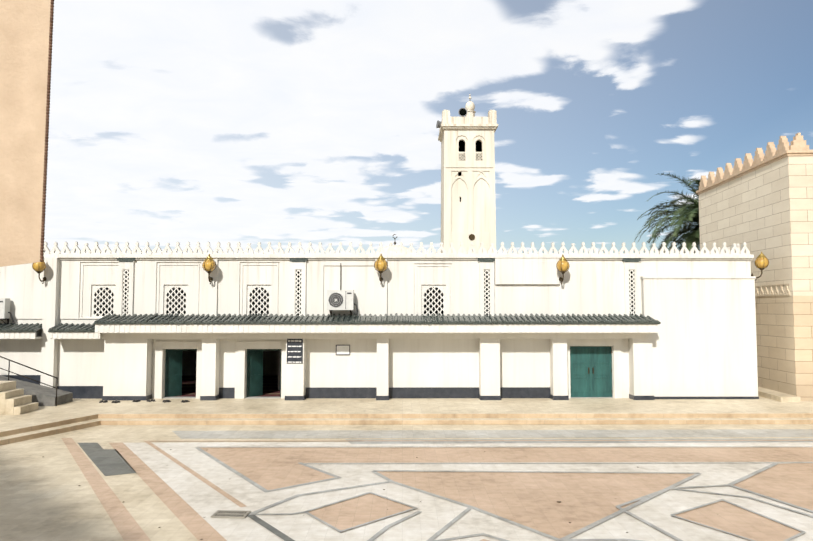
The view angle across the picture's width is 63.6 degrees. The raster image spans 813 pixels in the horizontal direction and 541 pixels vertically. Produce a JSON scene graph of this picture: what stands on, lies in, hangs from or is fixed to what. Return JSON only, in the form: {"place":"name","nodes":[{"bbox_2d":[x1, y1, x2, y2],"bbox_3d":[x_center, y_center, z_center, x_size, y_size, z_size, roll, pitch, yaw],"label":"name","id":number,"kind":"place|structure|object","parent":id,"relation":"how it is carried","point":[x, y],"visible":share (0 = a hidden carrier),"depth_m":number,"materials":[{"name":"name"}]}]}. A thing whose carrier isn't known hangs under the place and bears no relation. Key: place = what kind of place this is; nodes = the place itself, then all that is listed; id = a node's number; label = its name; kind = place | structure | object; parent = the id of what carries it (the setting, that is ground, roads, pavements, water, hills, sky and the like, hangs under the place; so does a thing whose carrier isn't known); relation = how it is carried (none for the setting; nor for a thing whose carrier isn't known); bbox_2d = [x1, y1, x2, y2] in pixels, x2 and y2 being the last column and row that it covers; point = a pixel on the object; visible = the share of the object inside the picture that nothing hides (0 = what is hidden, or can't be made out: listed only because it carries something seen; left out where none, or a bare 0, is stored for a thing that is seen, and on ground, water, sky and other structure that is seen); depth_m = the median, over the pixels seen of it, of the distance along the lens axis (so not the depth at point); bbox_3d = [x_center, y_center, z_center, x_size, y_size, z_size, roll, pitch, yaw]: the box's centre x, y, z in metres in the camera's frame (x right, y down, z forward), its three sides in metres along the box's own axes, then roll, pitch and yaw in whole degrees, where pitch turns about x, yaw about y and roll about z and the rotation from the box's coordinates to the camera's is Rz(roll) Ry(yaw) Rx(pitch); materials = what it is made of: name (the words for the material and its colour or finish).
{"place":"outdoors","nodes":[
{"label":"outdoors","id":0,"kind":"place"},
{"bbox_2d":[0,0,53,266],"bbox_3d":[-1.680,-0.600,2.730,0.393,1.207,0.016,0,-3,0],"label":"building wall","id":1,"kind":"structure","parent":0,"point":[26,33],"depth_m":2.73,"materials":[{"name":"paint"}]},
{"bbox_2d":[122,269,635,315],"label":"lattice strips","id":2,"kind":"object","parent":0,"point":[296,301],"visible":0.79,"depth_m":26.58,"materials":[{"name":"white paint"}]},
{"bbox_2d":[0,424,812,540],"bbox_3d":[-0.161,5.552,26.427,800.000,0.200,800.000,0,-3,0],"label":"marble courtyard ground","id":3,"kind":"structure","parent":0,"point":[46,497],"depth_m":15.22,"materials":[{"name":"beige stone"}]},
{"bbox_2d":[0,396,812,445],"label":"platform and steps","id":4,"kind":"structure","parent":3,"relation":"on","point":[73,415],"depth_m":22.83,"materials":[{"name":"beige stone"}]},
{"bbox_2d":[0,381,37,414],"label":"side steps","id":5,"kind":"structure","parent":4,"relation":"on","point":[14,400],"depth_m":22.71,"materials":[{"name":"beige stone"}]},
{"bbox_2d":[0,375,72,405],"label":"concrete ramp","id":6,"kind":"object","parent":4,"relation":"on","point":[42,395],"visible":0.6,"depth_m":24.78,"materials":[{"name":"grey concrete"}]},
{"bbox_2d":[0,356,57,405],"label":"handrail","id":7,"kind":"object","parent":6,"relation":"attached to","point":[8,370],"visible":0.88,"depth_m":24.33,"materials":[{"name":"metal"}]},
{"bbox_2d":[99,399,189,402],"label":"shoes","id":8,"kind":"object","parent":4,"relation":"on","point":[153,400],"depth_m":25.34,"materials":[{"name":"leather"}]},
{"bbox_2d":[0,324,657,398],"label":"portico","id":9,"kind":"structure","parent":4,"relation":"on","point":[127,359],"depth_m":25.97,"materials":[{"name":"paint"}]},
{"bbox_2d":[0,323,41,331],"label":"tiled canopy","id":10,"kind":"object","parent":9,"relation":"on","point":[16,327],"visible":0.98,"depth_m":25.87,"materials":[{"name":"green tile"}]},
{"bbox_2d":[48,323,94,331],"bbox_3d":[-13.017,2.267,26.078,2.068,0.358,0.857,0,-3,0],"label":"tiled canopy","id":11,"kind":"object","parent":9,"relation":"on","point":[71,327],"visible":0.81,"depth_m":25.80,"materials":[{"name":"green tile"}]},
{"bbox_2d":[93,313,660,324],"bbox_3d":[-1.121,1.903,25.986,21.976,0.448,1.215,0,-3,0],"label":"tiled canopy","id":12,"kind":"object","parent":9,"relation":"on","point":[333,319],"visible":1,"depth_m":25.70,"materials":[{"name":"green tile"}]},
{"bbox_2d":[0,254,757,397],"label":"mosque wall","id":13,"kind":"structure","parent":4,"relation":"on","point":[701,309],"depth_m":26.57,"materials":[{"name":"paint"}]},
{"bbox_2d":[0,298,14,324],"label":"air conditioner","id":14,"kind":"object","parent":13,"relation":"attached to","point":[5,313],"visible":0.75,"depth_m":26.10,"materials":[{"name":"plastic"}]},
{"bbox_2d":[32,261,46,283],"bbox_3d":[-14.553,-0.043,26.053,0.525,1.159,0.629,-2,-3,3],"label":"wall lantern","id":15,"kind":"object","parent":13,"relation":"attached to","point":[38,267],"depth_m":25.87,"materials":[{"name":"brown metal"}]},
{"bbox_2d":[202,254,215,283],"bbox_3d":[-7.883,-0.054,26.235,0.554,1.223,0.664,1,-3,-4],"label":"wall lantern","id":16,"kind":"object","parent":13,"relation":"attached to","point":[208,265],"depth_m":26.04,"materials":[{"name":"brown metal"}]},
{"bbox_2d":[94,287,442,396],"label":"dark openings","id":17,"kind":"object","parent":13,"relation":"attached to","point":[271,372],"depth_m":35.40,"materials":[{"name":"paint"}]},
{"bbox_2d":[375,234,411,253],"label":"dome roof","id":18,"kind":"structure","parent":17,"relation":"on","point":[395,247],"depth_m":33.73,"materials":[{"name":"paint"}]},
{"bbox_2d":[91,285,445,316],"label":"window screens","id":19,"kind":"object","parent":13,"relation":"attached to","point":[250,288],"depth_m":26.70,"materials":[{"name":"paint"}]},
{"bbox_2d":[287,339,349,362],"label":"notice boards","id":20,"kind":"object","parent":13,"relation":"attached to","point":[294,350],"visible":1,"depth_m":25.97,"materials":[{"name":"black paint"}]},
{"bbox_2d":[327,263,357,315],"bbox_3d":[-2.564,0.811,26.382,1.216,2.240,0.510,0,-3,0],"label":"air conditioner","id":21,"kind":"object","parent":13,"relation":"attached to","point":[340,299],"visible":0.96,"depth_m":26.14,"materials":[{"name":"plastic"}]},
{"bbox_2d":[117,258,640,315],"bbox_3d":[-1.097,0.686,26.598,21.244,2.369,0.110,0,-3,0],"label":"lattice strip backing","id":22,"kind":"object","parent":13,"relation":"attached to","point":[305,259],"visible":0.52,"depth_m":26.63,"materials":[{"name":"white paint"}]},
{"bbox_2d":[374,254,387,281],"bbox_3d":[-1.022,-0.058,26.272,0.560,1.236,0.671,1,-4,0],"label":"wall lantern","id":23,"kind":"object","parent":13,"relation":"attached to","point":[380,265],"depth_m":26.07,"materials":[{"name":"brown metal"}]},
{"bbox_2d":[162,346,613,398],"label":"doors","id":24,"kind":"structure","parent":13,"relation":"attached to","point":[590,371],"depth_m":26.69,"materials":[{"name":"green wood"}]},
{"bbox_2d":[43,242,749,254],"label":"roof parapet","id":25,"kind":"structure","parent":13,"relation":"on","point":[127,249],"depth_m":26.82,"materials":[{"name":"paint"}]},
{"bbox_2d":[556,255,569,283],"bbox_3d":[6.257,-0.040,26.287,0.543,1.198,0.650,0,-3,-1],"label":"wall lantern","id":26,"kind":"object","parent":13,"relation":"attached to","point":[562,265],"depth_m":26.10,"materials":[{"name":"brown metal"}]},
{"bbox_2d":[704,244,744,253],"bbox_3d":[13.924,-0.613,31.953,0.090,0.538,9.960,0,-3,0],"label":"lace parapet","id":27,"kind":"object","parent":13,"relation":"on","point":[737,246],"visible":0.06,"depth_m":28.02,"materials":[{"name":"white paint"}]},
{"bbox_2d":[751,251,768,280],"bbox_3d":[14.409,-0.182,26.732,0.649,1.195,0.542,1,-4,10],"label":"wall lantern","id":28,"kind":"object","parent":13,"relation":"attached to","point":[761,262],"depth_m":26.60,"materials":[{"name":"brown metal"}]},
{"bbox_2d":[1,375,758,399],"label":"wall base band","id":29,"kind":"object","parent":4,"relation":"on","point":[87,392],"visible":0.69,"depth_m":26.43,"materials":[{"name":"paint"}]},
{"bbox_2d":[61,429,812,540],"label":"plaza pavement","id":30,"kind":"structure","parent":3,"relation":"on","point":[749,489],"depth_m":14.59,"materials":[{"name":"pink stone"}]},
{"bbox_2d":[211,510,250,517],"bbox_3d":[-3.330,4.620,12.443,0.650,0.020,0.390,0,-3,4],"label":"drain grate","id":31,"kind":"object","parent":30,"relation":"on","point":[230,514],"visible":1,"depth_m":12.43,"materials":[{"name":"metal"}]},
{"bbox_2d":[43,449,627,539],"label":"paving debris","id":32,"kind":"object","parent":30,"relation":"on","point":[383,489],"visible":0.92,"depth_m":13.23,"materials":[{"name":"brown plant"}]},
{"bbox_2d":[436,94,497,253],"bbox_3d":[3.653,-3.780,40.513,3.605,14.060,3.402,0,-3,0],"label":"minaret","id":33,"kind":"object","parent":3,"relation":"on","point":[468,210],"visible":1,"depth_m":39.17,"materials":[{"name":"paint"}]},
{"bbox_2d":[634,173,699,252],"bbox_3d":[18.565,0.120,39.904,8.821,12.216,9.630,-2,-4,29],"label":"date palm","id":34,"kind":"object","parent":3,"relation":"on","point":[689,209],"visible":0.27,"depth_m":39.59,"materials":[{"name":"green plant"}]},
{"bbox_2d":[44,0,812,253],"label":"sky","id":35,"kind":"structure","parent":0,"point":[244,122],"materials":[{"name":"blue"}]},
{"bbox_2d":[696,133,812,401],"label":"sandstone building","id":36,"kind":"structure","parent":0,"point":[762,202],"depth_m":27.09,"materials":[{"name":"beige stone"}]}
]}

